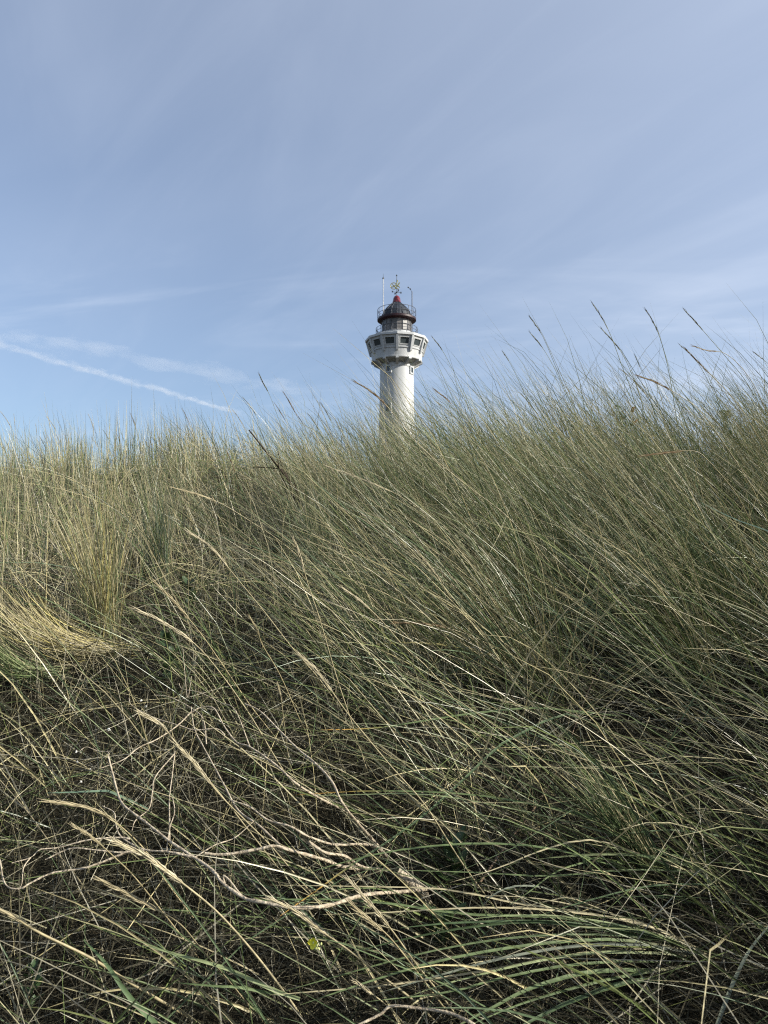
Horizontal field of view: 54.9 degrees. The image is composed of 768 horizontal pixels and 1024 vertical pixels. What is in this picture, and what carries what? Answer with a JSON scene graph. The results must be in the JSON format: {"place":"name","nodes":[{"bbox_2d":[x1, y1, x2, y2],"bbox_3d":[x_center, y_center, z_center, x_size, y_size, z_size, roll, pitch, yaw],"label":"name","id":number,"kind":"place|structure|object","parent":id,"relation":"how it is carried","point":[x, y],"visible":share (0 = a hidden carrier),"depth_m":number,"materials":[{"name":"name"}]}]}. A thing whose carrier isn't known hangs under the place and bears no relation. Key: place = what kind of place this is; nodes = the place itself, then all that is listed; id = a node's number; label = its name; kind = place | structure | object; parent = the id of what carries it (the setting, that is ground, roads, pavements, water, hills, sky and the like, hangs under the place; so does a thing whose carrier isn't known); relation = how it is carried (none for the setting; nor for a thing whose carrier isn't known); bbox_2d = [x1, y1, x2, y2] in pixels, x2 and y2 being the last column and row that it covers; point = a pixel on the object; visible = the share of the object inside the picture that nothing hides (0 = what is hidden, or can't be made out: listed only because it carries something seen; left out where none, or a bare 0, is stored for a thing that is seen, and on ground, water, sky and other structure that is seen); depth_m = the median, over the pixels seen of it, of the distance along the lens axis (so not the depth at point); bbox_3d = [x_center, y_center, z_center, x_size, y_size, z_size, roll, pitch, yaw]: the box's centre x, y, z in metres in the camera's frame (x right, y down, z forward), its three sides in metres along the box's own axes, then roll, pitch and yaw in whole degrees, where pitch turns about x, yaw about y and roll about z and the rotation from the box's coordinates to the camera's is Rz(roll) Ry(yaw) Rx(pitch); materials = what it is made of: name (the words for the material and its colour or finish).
{"place":"outdoors","nodes":[
{"label":"outdoors","id":0,"kind":"place"},
{"bbox_2d":[0,308,767,1023],"bbox_3d":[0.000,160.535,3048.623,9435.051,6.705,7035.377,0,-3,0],"label":"ground","id":1,"kind":"structure","parent":0,"point":[414,843],"depth_m":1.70,"materials":[{"name":"green plant"}]},
{"bbox_2d":[20,956,44,1007],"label":"leafy plant","id":2,"kind":"object","parent":1,"relation":"on","point":[34,966],"visible":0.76,"depth_m":1.23,"materials":[{"name":"green plant"}]},
{"bbox_2d":[0,634,69,686],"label":"grass tussock","id":3,"kind":"object","parent":1,"relation":"on","point":[26,674],"depth_m":2.08,"materials":[{"name":"green plant"}]},
{"bbox_2d":[48,465,60,496],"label":"dead plant","id":4,"kind":"object","parent":1,"relation":"on","point":[56,479],"visible":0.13,"depth_m":5.12,"materials":[{"name":"beige plant"}]},
{"bbox_2d":[0,780,114,937],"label":"bare stalk","id":5,"kind":"object","parent":1,"relation":"on","point":[91,899],"visible":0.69,"depth_m":1.54,"materials":[{"name":"beige plant"}]},
{"bbox_2d":[0,566,146,673],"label":"grass tussock","id":6,"kind":"object","parent":1,"relation":"on","point":[86,641],"depth_m":2.18,"materials":[{"name":"beige plant"}]},
{"bbox_2d":[38,457,147,644],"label":"grass tussock","id":7,"kind":"object","parent":1,"relation":"on","point":[108,597],"depth_m":2.33,"materials":[{"name":"green plant"}]},
{"bbox_2d":[51,790,149,810],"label":"grass shoot","id":8,"kind":"object","parent":1,"relation":"on","point":[114,793],"depth_m":1.55,"materials":[{"name":"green plant"}]},
{"bbox_2d":[0,908,202,1023],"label":"seed stalk","id":9,"kind":"object","parent":1,"relation":"on","point":[11,915],"visible":0.96,"depth_m":1.11,"materials":[{"name":"beige plant"}]},
{"bbox_2d":[37,798,201,929],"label":"seed stalk","id":10,"kind":"object","parent":1,"relation":"on","point":[95,810],"visible":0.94,"depth_m":1.24,"materials":[{"name":"beige plant"}]},
{"bbox_2d":[84,941,157,1023],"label":"grass shoot","id":11,"kind":"object","parent":1,"relation":"on","point":[130,997],"depth_m":1.11,"materials":[{"name":"green plant"}]},
{"bbox_2d":[68,821,206,970],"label":"seed stalk","id":12,"kind":"object","parent":1,"relation":"on","point":[85,833],"visible":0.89,"depth_m":1.20,"materials":[{"name":"beige plant"}]},
{"bbox_2d":[115,427,190,593],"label":"grass tussock","id":13,"kind":"object","parent":1,"relation":"on","point":[162,530],"depth_m":2.81,"materials":[{"name":"green plant"}]},
{"bbox_2d":[152,630,178,678],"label":"leafy plant","id":14,"kind":"object","parent":1,"relation":"on","point":[168,635],"visible":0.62,"depth_m":2.17,"materials":[{"name":"green plant"}]},
{"bbox_2d":[92,875,262,1021],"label":"seed stalk","id":15,"kind":"object","parent":1,"relation":"on","point":[128,894],"visible":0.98,"depth_m":1.07,"materials":[{"name":"beige plant"}]},
{"bbox_2d":[180,574,200,616],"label":"leafy plant","id":16,"kind":"object","parent":1,"relation":"on","point":[192,590],"visible":0.68,"depth_m":2.58,"materials":[{"name":"green plant"}]},
{"bbox_2d":[103,833,302,1018],"bbox_3d":[-0.236,0.658,1.098,0.382,0.451,0.010,3,-4,-45],"label":"seed stalk","id":17,"kind":"object","parent":1,"relation":"on","point":[158,864],"visible":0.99,"depth_m":1.04,"materials":[{"name":"beige plant"}]},
{"bbox_2d":[149,578,284,751],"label":"seed stalk","id":18,"kind":"object","parent":1,"relation":"on","point":[172,600],"visible":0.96,"depth_m":1.73,"materials":[{"name":"beige plant"}]},
{"bbox_2d":[128,606,307,803],"bbox_3d":[-0.319,0.468,1.591,0.504,0.561,0.019,3,-4,-45],"label":"seed stalk","id":19,"kind":"object","parent":1,"relation":"on","point":[176,630],"visible":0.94,"depth_m":1.51,"materials":[{"name":"beige plant"}]},
{"bbox_2d":[134,708,307,905],"bbox_3d":[-0.266,0.575,1.334,0.014,0.518,0.454,-2,-4,35],"label":"seed stalk","id":20,"kind":"object","parent":1,"relation":"on","point":[154,720],"visible":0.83,"depth_m":1.30,"materials":[{"name":"beige plant"}]},
{"bbox_2d":[143,945,299,1000],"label":"grass shoot","id":21,"kind":"object","parent":1,"relation":"on","point":[256,982],"depth_m":1.14,"materials":[{"name":"green plant"}]},
{"bbox_2d":[0,653,450,922],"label":"dead shrub","id":22,"kind":"object","parent":1,"relation":"on","point":[406,879],"visible":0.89,"depth_m":1.31,"materials":[{"name":"beige plant"}]},
{"bbox_2d":[175,982,278,995],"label":"grass shoot","id":23,"kind":"object","parent":1,"relation":"on","point":[249,989],"depth_m":1.13,"materials":[{"name":"green plant"}]},
{"bbox_2d":[226,451,247,520],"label":"seed stalk","id":24,"kind":"object","parent":1,"relation":"on","point":[234,470],"visible":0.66,"depth_m":4.03,"materials":[{"name":"beige plant"}]},
{"bbox_2d":[169,486,322,577],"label":"seed stalk","id":25,"kind":"object","parent":1,"relation":"on","point":[228,507],"visible":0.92,"depth_m":2.53,"materials":[{"name":"beige plant"}]},
{"bbox_2d":[169,735,342,927],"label":"seed stalk","id":26,"kind":"object","parent":1,"relation":"on","point":[190,759],"visible":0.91,"depth_m":1.18,"materials":[{"name":"beige plant"}]},
{"bbox_2d":[185,528,349,723],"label":"seed stalk","id":27,"kind":"object","parent":1,"relation":"on","point":[211,548],"visible":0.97,"depth_m":1.84,"materials":[{"name":"beige plant"}]},
{"bbox_2d":[249,430,304,512],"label":"dead plant","id":28,"kind":"object","parent":1,"relation":"on","point":[283,473],"visible":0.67,"depth_m":3.54,"materials":[{"name":"beige plant"}]},
{"bbox_2d":[258,371,297,475],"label":"seed stalk","id":29,"kind":"object","parent":1,"relation":"on","point":[273,404],"visible":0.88,"depth_m":4.28,"materials":[{"name":"beige plant"}]},
{"bbox_2d":[248,615,316,754],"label":"seed stalk","id":30,"kind":"object","parent":1,"relation":"on","point":[255,626],"visible":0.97,"depth_m":1.77,"materials":[{"name":"beige plant"}]},
{"bbox_2d":[277,682,290,771],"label":"seed stalk","id":31,"kind":"object","parent":1,"relation":"on","point":[283,719],"visible":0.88,"depth_m":1.71,"materials":[{"name":"beige plant"}]},
{"bbox_2d":[281,390,320,471],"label":"seed stalk","id":32,"kind":"object","parent":1,"relation":"on","point":[295,413],"visible":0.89,"depth_m":5.12,"materials":[{"name":"beige plant"}]},
{"bbox_2d":[276,445,345,586],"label":"grass tussock","id":33,"kind":"object","parent":1,"relation":"on","point":[319,528],"depth_m":2.98,"materials":[{"name":"green plant"}]},
{"bbox_2d":[308,938,325,961],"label":"yellow flower","id":34,"kind":"object","parent":1,"relation":"on","point":[313,943],"visible":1,"depth_m":1.02,"materials":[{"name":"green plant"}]},
{"bbox_2d":[291,535,373,791],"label":"seed stalk","id":35,"kind":"object","parent":1,"relation":"on","point":[298,551],"visible":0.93,"depth_m":1.65,"materials":[{"name":"beige plant"}]},
{"bbox_2d":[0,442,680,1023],"bbox_3d":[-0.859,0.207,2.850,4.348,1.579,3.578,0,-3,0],"label":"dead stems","id":36,"kind":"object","parent":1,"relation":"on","point":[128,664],"visible":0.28,"depth_m":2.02,"materials":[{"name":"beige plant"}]},
{"bbox_2d":[263,895,438,1023],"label":"seed stalk","id":37,"kind":"object","parent":1,"relation":"on","point":[315,927],"visible":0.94,"depth_m":1.09,"materials":[{"name":"beige plant"}]},
{"bbox_2d":[351,977,403,1023],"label":"seed stalk","id":38,"kind":"object","parent":1,"relation":"on","point":[364,988],"visible":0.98,"depth_m":1.11,"materials":[{"name":"beige plant"}]},
{"bbox_2d":[0,421,767,1023],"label":"dry litter","id":39,"kind":"object","parent":1,"relation":"on","point":[288,968],"visible":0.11,"depth_m":1.57,"materials":[{"name":"beige plant"}]},
{"bbox_2d":[513,887,616,1023],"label":"bare stalk","id":40,"kind":"object","parent":39,"relation":"on","point":[541,927],"visible":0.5,"depth_m":1.27,"materials":[{"name":"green plant"}]},
{"bbox_2d":[365,275,427,477],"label":"lighthouse","id":41,"kind":"object","parent":1,"relation":"on","point":[396,341],"visible":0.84,"depth_m":89.10,"materials":[{"name":"white paint"}]},
{"bbox_2d":[372,337,380,346],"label":"window","id":42,"kind":"structure","parent":41,"relation":"in","point":[377,341],"depth_m":88.88,"materials":[{"name":"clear glass"}]},
{"bbox_2d":[385,364,391,372],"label":"window","id":43,"kind":"structure","parent":41,"relation":"in","point":[387,369],"depth_m":89.16,"materials":[{"name":"grey glass"}]},
{"bbox_2d":[385,403,391,413],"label":"window","id":44,"kind":"structure","parent":41,"relation":"in","point":[386,408],"depth_m":88.88,"materials":[{"name":"grey paint"}]},
{"bbox_2d":[384,336,394,344],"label":"window","id":45,"kind":"structure","parent":41,"relation":"in","point":[388,339],"depth_m":87.97,"materials":[{"name":"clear glass"}]},
{"bbox_2d":[399,336,409,344],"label":"window","id":46,"kind":"structure","parent":41,"relation":"in","point":[403,339],"depth_m":87.97,"materials":[{"name":"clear glass"}]},
{"bbox_2d":[409,365,413,374],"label":"window","id":47,"kind":"structure","parent":41,"relation":"in","point":[411,369],"depth_m":89.93,"materials":[{"name":"grey paint"}]},
{"bbox_2d":[413,337,421,346],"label":"window","id":48,"kind":"structure","parent":41,"relation":"in","point":[416,342],"depth_m":88.88,"materials":[{"name":"white glass"}]},
{"bbox_2d":[344,896,457,1023],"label":"seed stalk","id":49,"kind":"object","parent":1,"relation":"on","point":[363,915],"visible":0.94,"depth_m":1.08,"materials":[{"name":"beige plant"}]},
{"bbox_2d":[295,650,507,927],"bbox_3d":[0.061,0.539,1.305,0.547,0.638,0.013,3,-4,-41],"label":"seed stalk","id":50,"kind":"object","parent":1,"relation":"on","point":[313,667],"visible":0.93,"depth_m":1.26,"materials":[{"name":"beige plant"}]},
{"bbox_2d":[343,873,461,1022],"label":"seed stalk","id":51,"kind":"object","parent":1,"relation":"on","point":[371,905],"visible":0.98,"depth_m":1.08,"materials":[{"name":"beige plant"}]},
{"bbox_2d":[337,584,480,735],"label":"seed stalk","id":52,"kind":"object","parent":1,"relation":"on","point":[357,598],"visible":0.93,"depth_m":1.83,"materials":[{"name":"beige plant"}]},
{"bbox_2d":[286,535,539,632],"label":"grass tussock","id":53,"kind":"object","parent":1,"relation":"on","point":[403,582],"depth_m":2.50,"materials":[{"name":"green plant"}]},
{"bbox_2d":[358,1004,474,1023],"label":"dead twig","id":54,"kind":"object","parent":1,"relation":"on","point":[464,1019],"visible":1,"depth_m":1.09,"materials":[{"name":"beige plant"}]},
{"bbox_2d":[323,464,531,594],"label":"seed stalk","id":55,"kind":"object","parent":1,"relation":"on","point":[387,490],"visible":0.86,"depth_m":2.44,"materials":[{"name":"beige plant"}]},
{"bbox_2d":[330,373,555,544],"bbox_3d":[0.369,-0.060,3.193,1.240,1.130,0.394,1,-3,-14],"label":"grass tussock","id":56,"kind":"object","parent":1,"relation":"on","point":[464,450],"depth_m":3.21,"materials":[{"name":"green plant"}]},
{"bbox_2d":[283,713,605,913],"bbox_3d":[0.190,0.589,1.598,1.028,0.202,0.048,3,-4,-43],"label":"grass shoot","id":57,"kind":"object","parent":1,"relation":"on","point":[461,781],"depth_m":1.59,"materials":[{"name":"green plant"}]},
{"bbox_2d":[423,902,466,948],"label":"leafy plant","id":58,"kind":"object","parent":1,"relation":"on","point":[444,921],"visible":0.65,"depth_m":1.35,"materials":[{"name":"green plant"}]},
{"bbox_2d":[370,642,525,664],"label":"grass shoot","id":59,"kind":"object","parent":1,"relation":"on","point":[438,644],"depth_m":2.16,"materials":[{"name":"green plant"}]},
{"bbox_2d":[389,621,510,659],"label":"seed stalk","id":60,"kind":"object","parent":1,"relation":"on","point":[429,624],"visible":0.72,"depth_m":2.05,"materials":[{"name":"beige plant"}]},
{"bbox_2d":[431,824,469,880],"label":"leafy plant","id":61,"kind":"object","parent":1,"relation":"on","point":[448,851],"visible":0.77,"depth_m":1.49,"materials":[{"name":"green plant"}]},
{"bbox_2d":[414,546,502,707],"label":"seed stalk","id":62,"kind":"object","parent":1,"relation":"on","point":[424,559],"visible":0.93,"depth_m":1.99,"materials":[{"name":"beige plant"}]},
{"bbox_2d":[431,336,485,449],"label":"seed stalk","id":63,"kind":"object","parent":1,"relation":"on","point":[458,380],"visible":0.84,"depth_m":3.48,"materials":[{"name":"beige plant"}]},
{"bbox_2d":[217,885,706,1023],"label":"grass tussock","id":64,"kind":"object","parent":1,"relation":"on","point":[568,976],"depth_m":1.24,"materials":[{"name":"green plant"}]},
{"bbox_2d":[157,289,767,754],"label":"windblown marram","id":65,"kind":"object","parent":1,"relation":"on","point":[741,453],"visible":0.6,"depth_m":2.46,"materials":[{"name":"green plant"}]},
{"bbox_2d":[352,379,591,622],"bbox_3d":[0.335,0.042,2.327,0.928,0.864,0.036,1,-3,-22],"label":"seed stalk","id":66,"kind":"object","parent":1,"relation":"on","point":[374,394],"visible":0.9,"depth_m":2.28,"materials":[{"name":"beige plant"}]},
{"bbox_2d":[433,388,511,499],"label":"seed stalk","id":67,"kind":"object","parent":1,"relation":"on","point":[463,418],"visible":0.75,"depth_m":3.05,"materials":[{"name":"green plant"}]},
{"bbox_2d":[331,707,618,729],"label":"grass shoot","id":68,"kind":"object","parent":1,"relation":"on","point":[484,712],"depth_m":1.86,"materials":[{"name":"green plant"}]},
{"bbox_2d":[367,877,587,1023],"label":"bare stalk","id":69,"kind":"object","parent":1,"relation":"on","point":[533,981],"visible":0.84,"depth_m":1.24,"materials":[{"name":"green plant"}]},
{"bbox_2d":[449,828,517,953],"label":"bare stalk","id":70,"kind":"object","parent":1,"relation":"on","point":[488,889],"visible":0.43,"depth_m":1.44,"materials":[{"name":"beige plant"}]},
{"bbox_2d":[281,790,766,917],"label":"grass tussock","id":71,"kind":"object","parent":1,"relation":"on","point":[615,861],"depth_m":1.42,"materials":[{"name":"green plant"}]},
{"bbox_2d":[502,351,546,463],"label":"seed stalk","id":72,"kind":"object","parent":1,"relation":"on","point":[522,389],"visible":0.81,"depth_m":3.71,"materials":[{"name":"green plant"}]},
{"bbox_2d":[479,659,607,883],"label":"bare stalk","id":73,"kind":"object","parent":1,"relation":"on","point":[493,863],"visible":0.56,"depth_m":1.68,"materials":[{"name":"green plant"}]},
{"bbox_2d":[530,332,595,474],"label":"seed stalk","id":74,"kind":"object","parent":1,"relation":"on","point":[562,386],"visible":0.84,"depth_m":3.33,"materials":[{"name":"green plant"}]},
{"bbox_2d":[529,315,600,481],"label":"seed stalk","id":75,"kind":"object","parent":1,"relation":"on","point":[559,375],"visible":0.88,"depth_m":3.29,"materials":[{"name":"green plant"}]},
{"bbox_2d":[550,737,663,876],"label":"grass tussock","id":76,"kind":"object","parent":1,"relation":"on","point":[621,823],"depth_m":1.47,"materials":[{"name":"green plant"}]},
{"bbox_2d":[512,399,709,564],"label":"grass tussock","id":77,"kind":"object","parent":1,"relation":"on","point":[601,468],"depth_m":2.91,"materials":[{"name":"green plant"}]},
{"bbox_2d":[507,482,725,658],"bbox_3d":[0.850,0.309,2.350,0.954,0.811,0.331,1,-3,-13],"label":"grass tussock","id":78,"kind":"object","parent":1,"relation":"on","point":[641,590],"depth_m":2.37,"materials":[{"name":"green plant"}]},
{"bbox_2d":[591,303,663,543],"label":"seed stalk","id":79,"kind":"object","parent":1,"relation":"on","point":[627,380],"visible":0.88,"depth_m":2.77,"materials":[{"name":"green plant"}]},
{"bbox_2d":[601,328,678,526],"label":"seed stalk","id":80,"kind":"object","parent":1,"relation":"on","point":[636,386],"visible":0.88,"depth_m":2.81,"materials":[{"name":"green plant"}]},
{"bbox_2d":[635,356,669,498],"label":"seed stalk","id":81,"kind":"object","parent":1,"relation":"on","point":[650,397],"visible":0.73,"depth_m":3.68,"materials":[{"name":"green plant"}]},
{"bbox_2d":[620,369,698,477],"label":"seed stalk","id":82,"kind":"object","parent":1,"relation":"on","point":[647,396],"visible":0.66,"depth_m":3.89,"materials":[{"name":"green plant"}]},
{"bbox_2d":[645,309,689,508],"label":"seed stalk","id":83,"kind":"object","parent":1,"relation":"on","point":[669,376],"visible":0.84,"depth_m":2.87,"materials":[{"name":"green plant"}]},
{"bbox_2d":[634,374,767,522],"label":"seed stalk","id":84,"kind":"object","parent":1,"relation":"on","point":[656,382],"visible":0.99,"depth_m":2.16,"materials":[{"name":"beige plant"}]},
{"bbox_2d":[639,450,767,564],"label":"seed stalk","id":85,"kind":"object","parent":1,"relation":"on","point":[716,469],"visible":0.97,"depth_m":2.06,"materials":[{"name":"beige plant"}]},
{"bbox_2d":[678,343,731,437],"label":"seed stalk","id":86,"kind":"object","parent":1,"relation":"on","point":[707,379],"visible":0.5,"depth_m":3.49,"materials":[{"name":"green plant"}]},
{"bbox_2d":[666,363,767,464],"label":"grass tussock","id":87,"kind":"object","parent":1,"relation":"on","point":[725,413],"depth_m":3.69,"materials":[{"name":"green plant"}]},
{"bbox_2d":[683,346,767,455],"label":"seed stalk","id":88,"kind":"object","parent":1,"relation":"on","point":[705,369],"visible":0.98,"depth_m":2.46,"materials":[{"name":"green plant"}]},
{"bbox_2d":[684,309,767,420],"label":"seed stalk","id":89,"kind":"object","parent":1,"relation":"on","point":[725,356],"visible":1,"depth_m":2.88,"materials":[{"name":"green plant"}]},
{"bbox_2d":[692,346,767,414],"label":"seed stalk","id":90,"kind":"object","parent":1,"relation":"on","point":[737,363],"visible":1,"depth_m":2.76,"materials":[{"name":"beige plant"}]},
{"bbox_2d":[698,501,767,531],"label":"grass shoot","id":91,"kind":"object","parent":1,"relation":"on","point":[737,519],"depth_m":1.86,"materials":[{"name":"green plant"}]},
{"bbox_2d":[715,926,767,1023],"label":"grass shoot","id":92,"kind":"object","parent":1,"relation":"on","point":[726,1000],"depth_m":1.21,"materials":[{"name":"green plant"}]},
{"bbox_2d":[0,0,767,475],"label":"sky","id":93,"kind":"structure","parent":0,"point":[196,196],"materials":[{"name":"blue"}]}
]}

